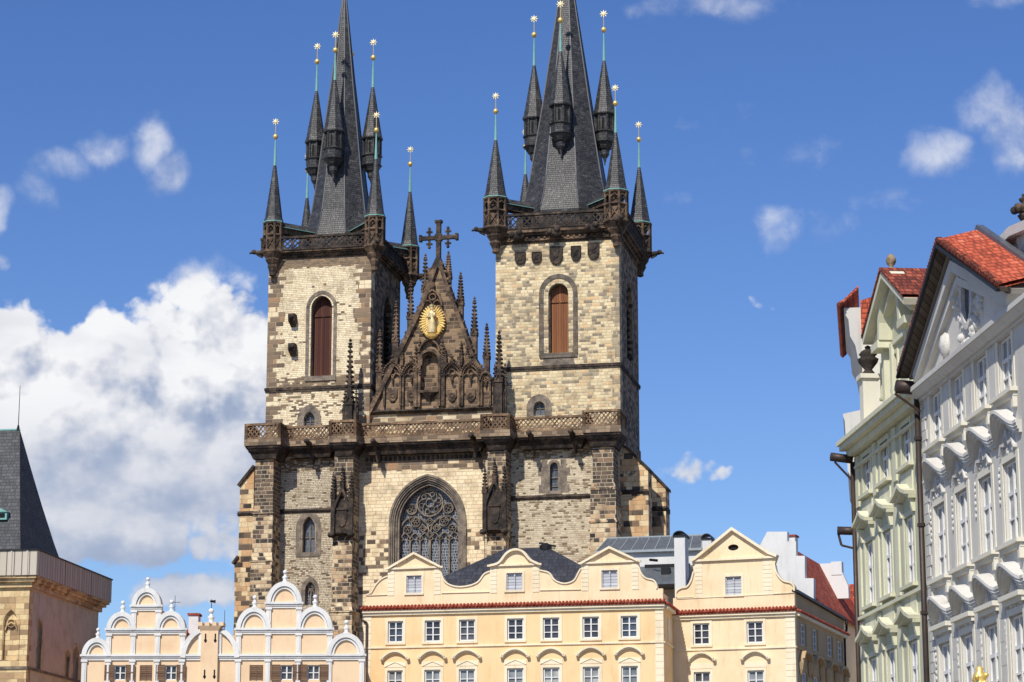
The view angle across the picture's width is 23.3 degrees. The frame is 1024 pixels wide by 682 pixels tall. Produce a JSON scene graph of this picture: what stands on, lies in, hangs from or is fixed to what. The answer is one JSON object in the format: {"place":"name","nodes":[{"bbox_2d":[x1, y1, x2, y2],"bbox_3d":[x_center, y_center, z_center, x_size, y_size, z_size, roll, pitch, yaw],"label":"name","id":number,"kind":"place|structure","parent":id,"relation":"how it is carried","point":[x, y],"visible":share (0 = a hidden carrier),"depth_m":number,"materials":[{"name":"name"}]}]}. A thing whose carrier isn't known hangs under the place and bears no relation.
{"place":"outdoors","nodes":[
{"label":"outdoors","id":0,"kind":"place"},
{"bbox_2d":[0,394,112,681],"bbox_3d":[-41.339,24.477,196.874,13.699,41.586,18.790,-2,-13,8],"label":"stone house","id":1,"kind":"structure","parent":0,"point":[52,603],"depth_m":193.42,"materials":[{"name":"paint"}]},
{"bbox_2d":[0,607,19,659],"bbox_3d":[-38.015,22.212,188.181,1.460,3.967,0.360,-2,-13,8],"label":"blind window","id":2,"kind":"structure","parent":1,"relation":"in","point":[11,641],"depth_m":188.20,"materials":[{"name":"beige stone"}]},
{"bbox_2d":[35,617,42,669],"bbox_3d":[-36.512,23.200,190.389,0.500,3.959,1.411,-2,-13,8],"label":"lancet window","id":3,"kind":"structure","parent":1,"relation":"in","point":[40,622],"depth_m":190.70,"materials":[{"name":"brown glass"}]},
{"bbox_2d":[64,647,69,677],"bbox_3d":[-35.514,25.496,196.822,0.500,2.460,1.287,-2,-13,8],"label":"lancet window","id":4,"kind":"structure","parent":1,"relation":"in","point":[67,649],"depth_m":197.14,"materials":[{"name":"brown glass"}]},
{"bbox_2d":[72,643,79,679],"bbox_3d":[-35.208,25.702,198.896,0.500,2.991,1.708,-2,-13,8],"label":"lancet window","id":5,"kind":"structure","parent":1,"relation":"in","point":[76,647],"depth_m":199.36,"materials":[{"name":"brown glass"}]},
{"bbox_2d":[80,570,365,681],"bbox_3d":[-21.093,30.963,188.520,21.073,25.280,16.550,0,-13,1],"label":"gabled house","id":6,"kind":"structure","parent":0,"point":[284,637],"depth_m":182.41,"materials":[{"name":"beige paint"}]},
{"bbox_2d":[114,665,125,679],"bbox_3d":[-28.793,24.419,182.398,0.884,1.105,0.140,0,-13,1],"label":"window","id":7,"kind":"structure","parent":6,"relation":"in","point":[119,670],"depth_m":182.41,"materials":[{"name":"white paint"}]},
{"bbox_2d":[165,665,176,679],"bbox_3d":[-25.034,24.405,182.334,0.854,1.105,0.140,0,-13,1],"label":"window","id":8,"kind":"structure","parent":6,"relation":"in","point":[170,674],"depth_m":182.37,"materials":[{"name":"white paint"}]},
{"bbox_2d":[280,665,292,679],"bbox_3d":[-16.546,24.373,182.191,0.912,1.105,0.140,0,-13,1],"label":"window","id":9,"kind":"structure","parent":6,"relation":"in","point":[286,670],"depth_m":182.19,"materials":[{"name":"white paint"}]},
{"bbox_2d":[307,665,318,679],"bbox_3d":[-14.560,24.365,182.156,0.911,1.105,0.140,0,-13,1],"label":"window","id":10,"kind":"structure","parent":6,"relation":"in","point":[312,670],"depth_m":182.19,"materials":[{"name":"white paint"}]},
{"bbox_2d":[231,0,670,645],"bbox_3d":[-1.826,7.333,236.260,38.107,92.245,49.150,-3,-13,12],"label":"church","id":11,"kind":"structure","parent":0,"point":[377,448],"depth_m":216.01,"materials":[{"name":"stone"}]},
{"bbox_2d":[295,513,320,556],"bbox_3d":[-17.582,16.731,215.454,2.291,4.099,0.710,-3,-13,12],"label":"window","id":12,"kind":"structure","parent":11,"relation":"in","point":[309,549],"depth_m":215.40,"materials":[{"name":"grey stone"}]},
{"bbox_2d":[301,576,318,605],"bbox_3d":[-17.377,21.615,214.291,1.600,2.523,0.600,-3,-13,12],"label":"window","id":13,"kind":"structure","parent":11,"relation":"in","point":[312,589],"depth_m":214.20,"materials":[{"name":"grey stone"}]},
{"bbox_2d":[388,474,466,575],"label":"great window","id":14,"kind":"structure","parent":11,"relation":"in","point":[429,521],"depth_m":213.73,"materials":[{"name":"grey stone"}]},
{"bbox_2d":[538,459,569,493],"bbox_3d":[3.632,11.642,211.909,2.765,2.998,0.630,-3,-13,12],"label":"window","id":15,"kind":"structure","parent":11,"relation":"in","point":[553,475],"depth_m":211.75,"materials":[{"name":"grey stone"}]},
{"bbox_2d":[0,0,1023,640],"label":"sky","id":16,"kind":"structure","parent":0,"point":[789,148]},
{"bbox_2d":[360,542,678,681],"bbox_3d":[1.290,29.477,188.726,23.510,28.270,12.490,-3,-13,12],"label":"yellow house","id":17,"kind":"structure","parent":0,"point":[544,612],"depth_m":184.96,"materials":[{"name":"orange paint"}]},
{"bbox_2d":[380,650,409,681],"bbox_3d":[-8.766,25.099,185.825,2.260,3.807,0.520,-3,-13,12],"label":"window","id":18,"kind":"structure","parent":17,"relation":"in","point":[393,676],"depth_m":186.01,"materials":[{"name":"white paint"}]},
{"bbox_2d":[385,618,405,644],"bbox_3d":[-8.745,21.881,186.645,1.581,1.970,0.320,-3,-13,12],"label":"window","id":19,"kind":"structure","parent":17,"relation":"in","point":[397,630],"depth_m":186.69,"materials":[{"name":"white paint"}]},
{"bbox_2d":[417,649,446,681],"bbox_3d":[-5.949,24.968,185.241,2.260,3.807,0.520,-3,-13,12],"label":"window","id":20,"kind":"structure","parent":17,"relation":"in","point":[432,674],"depth_m":185.42,"materials":[{"name":"white paint"}]},
{"bbox_2d":[422,617,442,643],"bbox_3d":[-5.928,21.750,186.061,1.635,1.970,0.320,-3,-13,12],"label":"window","id":21,"kind":"structure","parent":17,"relation":"in","point":[432,631],"depth_m":186.10,"materials":[{"name":"white paint"}]},
{"bbox_2d":[451,649,481,681],"bbox_3d":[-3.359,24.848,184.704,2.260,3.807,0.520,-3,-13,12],"label":"window","id":22,"kind":"structure","parent":17,"relation":"in","point":[468,669],"depth_m":184.88,"materials":[{"name":"white paint"}]},
{"bbox_2d":[456,617,477,642],"bbox_3d":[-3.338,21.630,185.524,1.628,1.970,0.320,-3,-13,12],"label":"window","id":23,"kind":"structure","parent":17,"relation":"in","point":[468,628],"depth_m":185.60,"materials":[{"name":"white paint"}]},
{"bbox_2d":[504,615,525,641],"bbox_3d":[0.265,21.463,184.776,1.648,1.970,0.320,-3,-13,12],"label":"window","id":24,"kind":"structure","parent":17,"relation":"in","point":[516,627],"depth_m":184.83,"materials":[{"name":"white paint"}]},
{"bbox_2d":[500,648,529,681],"bbox_3d":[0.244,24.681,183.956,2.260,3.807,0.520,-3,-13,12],"label":"window","id":25,"kind":"structure","parent":17,"relation":"in","point":[517,671],"depth_m":184.11,"materials":[{"name":"white paint"}]},
{"bbox_2d":[540,615,561,641],"bbox_3d":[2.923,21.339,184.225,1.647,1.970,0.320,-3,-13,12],"label":"window","id":26,"kind":"structure","parent":17,"relation":"in","point":[550,625],"depth_m":184.29,"materials":[{"name":"white paint"}]},
{"bbox_2d":[536,647,565,681],"bbox_3d":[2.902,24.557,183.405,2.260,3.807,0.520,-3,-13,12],"label":"window","id":27,"kind":"structure","parent":17,"relation":"in","point":[550,674],"depth_m":183.57,"materials":[{"name":"white paint"}]},
{"bbox_2d":[575,646,605,681],"bbox_3d":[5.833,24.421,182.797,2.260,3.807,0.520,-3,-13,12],"label":"window","id":28,"kind":"structure","parent":17,"relation":"in","point":[588,672],"depth_m":182.95,"materials":[{"name":"white paint"}]},
{"bbox_2d":[580,614,601,640],"bbox_3d":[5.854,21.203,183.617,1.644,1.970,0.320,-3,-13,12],"label":"window","id":29,"kind":"structure","parent":17,"relation":"in","point":[590,624],"depth_m":183.66,"materials":[{"name":"white paint"}]},
{"bbox_2d":[618,613,639,639],"bbox_3d":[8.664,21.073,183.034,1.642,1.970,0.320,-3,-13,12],"label":"window","id":30,"kind":"structure","parent":17,"relation":"in","point":[628,623],"depth_m":183.08,"materials":[{"name":"white paint"}]},
{"bbox_2d":[614,645,644,681],"bbox_3d":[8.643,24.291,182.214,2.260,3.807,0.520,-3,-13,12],"label":"window","id":31,"kind":"structure","parent":17,"relation":"in","point":[631,667],"depth_m":182.37,"materials":[{"name":"white paint"}]},
{"bbox_2d":[849,584,853,603],"bbox_3d":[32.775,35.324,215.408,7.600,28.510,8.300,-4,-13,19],"label":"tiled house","id":32,"kind":"structure","parent":0,"point":[851,586],"depth_m":217.93,"materials":[{"name":"tile"}]},
{"bbox_2d":[836,286,882,548],"bbox_3d":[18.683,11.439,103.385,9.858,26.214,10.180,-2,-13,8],"label":"town house","id":33,"kind":"structure","parent":0,"point":[851,315],"depth_m":102.02,"materials":[{"name":"white paint"}]},
{"bbox_2d":[830,254,930,681],"bbox_3d":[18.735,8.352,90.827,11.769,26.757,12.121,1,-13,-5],"label":"town house","id":34,"kind":"structure","parent":0,"point":[877,443],"depth_m":91.70,"materials":[{"name":"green paint"}]},
{"bbox_2d":[851,511,876,628],"bbox_3d":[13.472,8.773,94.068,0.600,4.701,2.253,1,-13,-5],"label":"window","id":35,"kind":"structure","parent":34,"relation":"in","point":[862,518],"depth_m":94.33,"materials":[{"name":"white paint"}]},
{"bbox_2d":[857,447,872,512],"bbox_3d":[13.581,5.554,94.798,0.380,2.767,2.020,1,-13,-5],"label":"window","id":36,"kind":"structure","parent":34,"relation":"in","point":[867,505],"depth_m":94.89,"materials":[{"name":"white paint"}]},
{"bbox_2d":[855,626,878,681],"bbox_3d":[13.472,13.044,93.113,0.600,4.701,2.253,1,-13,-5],"label":"window","id":37,"kind":"structure","parent":34,"relation":"in","point":[864,634],"depth_m":93.74,"materials":[{"name":"white paint"}]},
{"bbox_2d":[868,499,895,622],"bbox_3d":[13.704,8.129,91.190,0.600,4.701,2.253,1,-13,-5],"label":"window","id":38,"kind":"structure","parent":34,"relation":"in","point":[879,505],"depth_m":91.39,"materials":[{"name":"white paint"}]},
{"bbox_2d":[874,433,891,511],"bbox_3d":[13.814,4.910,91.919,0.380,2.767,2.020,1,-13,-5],"label":"window","id":39,"kind":"structure","parent":34,"relation":"in","point":[885,493],"depth_m":91.99,"materials":[{"name":"white paint"}]},
{"bbox_2d":[872,617,897,681],"bbox_3d":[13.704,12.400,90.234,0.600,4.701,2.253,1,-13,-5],"label":"window","id":40,"kind":"structure","parent":34,"relation":"in","point":[883,625],"depth_m":90.72,"materials":[{"name":"white paint"}]},
{"bbox_2d":[889,484,917,612],"bbox_3d":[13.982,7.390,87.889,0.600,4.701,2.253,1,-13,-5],"label":"window","id":41,"kind":"structure","parent":34,"relation":"in","point":[898,497],"depth_m":88.06,"materials":[{"name":"white paint"}]},
{"bbox_2d":[895,415,913,496],"bbox_3d":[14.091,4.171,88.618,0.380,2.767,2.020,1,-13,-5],"label":"window","id":42,"kind":"structure","parent":34,"relation":"in","point":[907,478],"depth_m":88.66,"materials":[{"name":"white paint"}]},
{"bbox_2d":[893,607,920,681],"bbox_3d":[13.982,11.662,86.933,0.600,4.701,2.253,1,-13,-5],"label":"window","id":43,"kind":"structure","parent":34,"relation":"in","point":[905,615],"depth_m":87.44,"materials":[{"name":"white paint"}]},
{"bbox_2d":[894,194,1023,681],"bbox_3d":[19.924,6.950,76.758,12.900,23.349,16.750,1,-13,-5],"label":"town house","id":44,"kind":"structure","parent":0,"point":[961,363],"depth_m":78.67,"materials":[{"name":"grey paint"}]},
{"bbox_2d":[922,386,945,457],"bbox_3d":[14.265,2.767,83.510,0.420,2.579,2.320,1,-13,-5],"label":"window","id":45,"kind":"structure","parent":44,"relation":"in","point":[938,442],"depth_m":83.68,"materials":[{"name":"white paint"}]},
{"bbox_2d":[927,493,950,595],"bbox_3d":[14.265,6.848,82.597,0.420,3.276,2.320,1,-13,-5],"label":"window","id":46,"kind":"structure","parent":44,"relation":"in","point":[943,579],"depth_m":82.84,"materials":[{"name":"white paint"}]},
{"bbox_2d":[929,621,952,681],"bbox_3d":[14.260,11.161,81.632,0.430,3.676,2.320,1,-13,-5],"label":"window","id":47,"kind":"structure","parent":44,"relation":"in","point":[940,628],"depth_m":82.03,"materials":[{"name":"white paint"}]},
{"bbox_2d":[943,368,967,442],"bbox_3d":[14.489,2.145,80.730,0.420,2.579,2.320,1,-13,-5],"label":"window","id":48,"kind":"structure","parent":44,"relation":"in","point":[960,428],"depth_m":80.88,"materials":[{"name":"white paint"}]},
{"bbox_2d":[948,479,973,585],"bbox_3d":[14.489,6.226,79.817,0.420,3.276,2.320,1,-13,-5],"label":"window","id":49,"kind":"structure","parent":44,"relation":"in","point":[966,567],"depth_m":80.04,"materials":[{"name":"white paint"}]},
{"bbox_2d":[950,611,975,681],"bbox_3d":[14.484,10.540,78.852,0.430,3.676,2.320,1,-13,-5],"label":"window","id":50,"kind":"structure","parent":44,"relation":"in","point":[961,619],"depth_m":79.32,"materials":[{"name":"white paint"}]},
{"bbox_2d":[965,289,968,319],"bbox_3d":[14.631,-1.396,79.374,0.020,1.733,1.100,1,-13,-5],"label":"oval window","id":51,"kind":"structure","parent":44,"relation":"in","point":[966,291],"depth_m":79.55,"materials":[{"name":"glass"}]},
{"bbox_2d":[965,349,991,426],"bbox_3d":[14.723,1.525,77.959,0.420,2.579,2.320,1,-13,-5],"label":"window","id":52,"kind":"structure","parent":44,"relation":"in","point":[984,409],"depth_m":78.13,"materials":[{"name":"white paint"}]},
{"bbox_2d":[971,464,998,573],"bbox_3d":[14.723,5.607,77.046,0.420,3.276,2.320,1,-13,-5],"label":"window","id":53,"kind":"structure","parent":44,"relation":"in","point":[990,555],"depth_m":77.29,"materials":[{"name":"white paint"}]},
{"bbox_2d":[973,600,1001,681],"bbox_3d":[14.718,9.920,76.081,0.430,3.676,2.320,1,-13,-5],"label":"window","id":54,"kind":"structure","parent":44,"relation":"in","point":[988,608],"depth_m":76.43,"materials":[{"name":"white paint"}]},
{"bbox_2d":[989,329,1017,409],"bbox_3d":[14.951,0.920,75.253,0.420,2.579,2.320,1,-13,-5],"label":"window","id":55,"kind":"structure","parent":44,"relation":"in","point":[1009,392],"depth_m":75.37,"materials":[{"name":"white paint"}]},
{"bbox_2d":[995,448,1023,562],"bbox_3d":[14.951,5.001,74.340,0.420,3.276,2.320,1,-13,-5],"label":"window","id":56,"kind":"structure","parent":44,"relation":"in","point":[1016,542],"depth_m":74.54,"materials":[{"name":"white paint"}]},
{"bbox_2d":[997,589,1023,681],"bbox_3d":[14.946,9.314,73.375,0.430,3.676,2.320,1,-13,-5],"label":"window","id":57,"kind":"structure","parent":44,"relation":"in","point":[1012,598],"depth_m":73.90,"materials":[{"name":"white paint"}]},
{"label":"ground","id":58,"kind":"structure","parent":0,"visible":0},
{"bbox_2d":[595,531,714,604],"bbox_3d":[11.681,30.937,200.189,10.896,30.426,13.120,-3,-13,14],"label":"house","id":59,"kind":"structure","parent":58,"relation":"on","point":[666,564],"depth_m":200.29,"materials":[{"name":"grey metal"}]},
{"bbox_2d":[672,527,849,681],"bbox_3d":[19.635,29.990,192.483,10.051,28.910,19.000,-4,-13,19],"label":"yellow house","id":60,"kind":"structure","parent":58,"relation":"on","point":[746,612],"depth_m":186.31,"materials":[{"name":"beige paint"}]},
{"bbox_2d":[690,620,711,646],"bbox_3d":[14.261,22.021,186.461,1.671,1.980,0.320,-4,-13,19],"label":"window","id":61,"kind":"structure","parent":60,"relation":"in","point":[702,632],"depth_m":186.51,"materials":[{"name":"white paint"}]},
{"bbox_2d":[686,652,715,681],"bbox_3d":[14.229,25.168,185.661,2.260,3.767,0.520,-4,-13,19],"label":"window","id":62,"kind":"structure","parent":60,"relation":"in","point":[701,672],"depth_m":185.83,"materials":[{"name":"white paint"}]},
{"bbox_2d":[744,618,765,645],"bbox_3d":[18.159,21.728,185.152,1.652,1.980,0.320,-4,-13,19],"label":"window","id":63,"kind":"structure","parent":60,"relation":"in","point":[755,632],"depth_m":185.19,"materials":[{"name":"white paint"}]},
{"bbox_2d":[740,650,769,681],"bbox_3d":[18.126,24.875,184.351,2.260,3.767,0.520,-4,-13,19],"label":"window","id":64,"kind":"structure","parent":60,"relation":"in","point":[760,675],"depth_m":184.52,"materials":[{"name":"white paint"}]},
{"bbox_2d":[801,624,804,645],"bbox_3d":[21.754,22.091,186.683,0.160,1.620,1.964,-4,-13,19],"label":"window","id":65,"kind":"structure","parent":60,"relation":"in","point":[802,626],"depth_m":187.33,"materials":[{"name":"glass"}]},
{"bbox_2d":[802,672,805,681],"bbox_3d":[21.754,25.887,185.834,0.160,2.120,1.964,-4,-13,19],"label":"window","id":66,"kind":"structure","parent":60,"relation":"in","point":[803,674],"depth_m":186.67,"materials":[{"name":"grey glass"}]},
{"bbox_2d":[813,629,816,650],"bbox_3d":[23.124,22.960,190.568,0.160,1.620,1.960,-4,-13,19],"label":"window","id":67,"kind":"structure","parent":60,"relation":"in","point":[814,631],"depth_m":191.26,"materials":[{"name":"glass"}]},
{"bbox_2d":[827,636,830,656],"bbox_3d":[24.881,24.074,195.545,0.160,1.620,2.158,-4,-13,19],"label":"window","id":68,"kind":"structure","parent":60,"relation":"in","point":[828,638],"depth_m":196.06,"materials":[{"name":"glass"}]},
{"bbox_2d":[838,641,840,660],"bbox_3d":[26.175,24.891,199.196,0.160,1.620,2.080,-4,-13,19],"label":"window","id":69,"kind":"structure","parent":60,"relation":"in","point":[839,643],"depth_m":199.83,"materials":[{"name":"glass"}]},
{"bbox_2d":[760,532,860,681],"bbox_3d":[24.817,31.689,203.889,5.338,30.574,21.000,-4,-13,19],"label":"red roofed house","id":70,"kind":"structure","parent":58,"relation":"on","point":[826,584],"depth_m":203.13,"materials":[{"name":"tile"}]}
]}

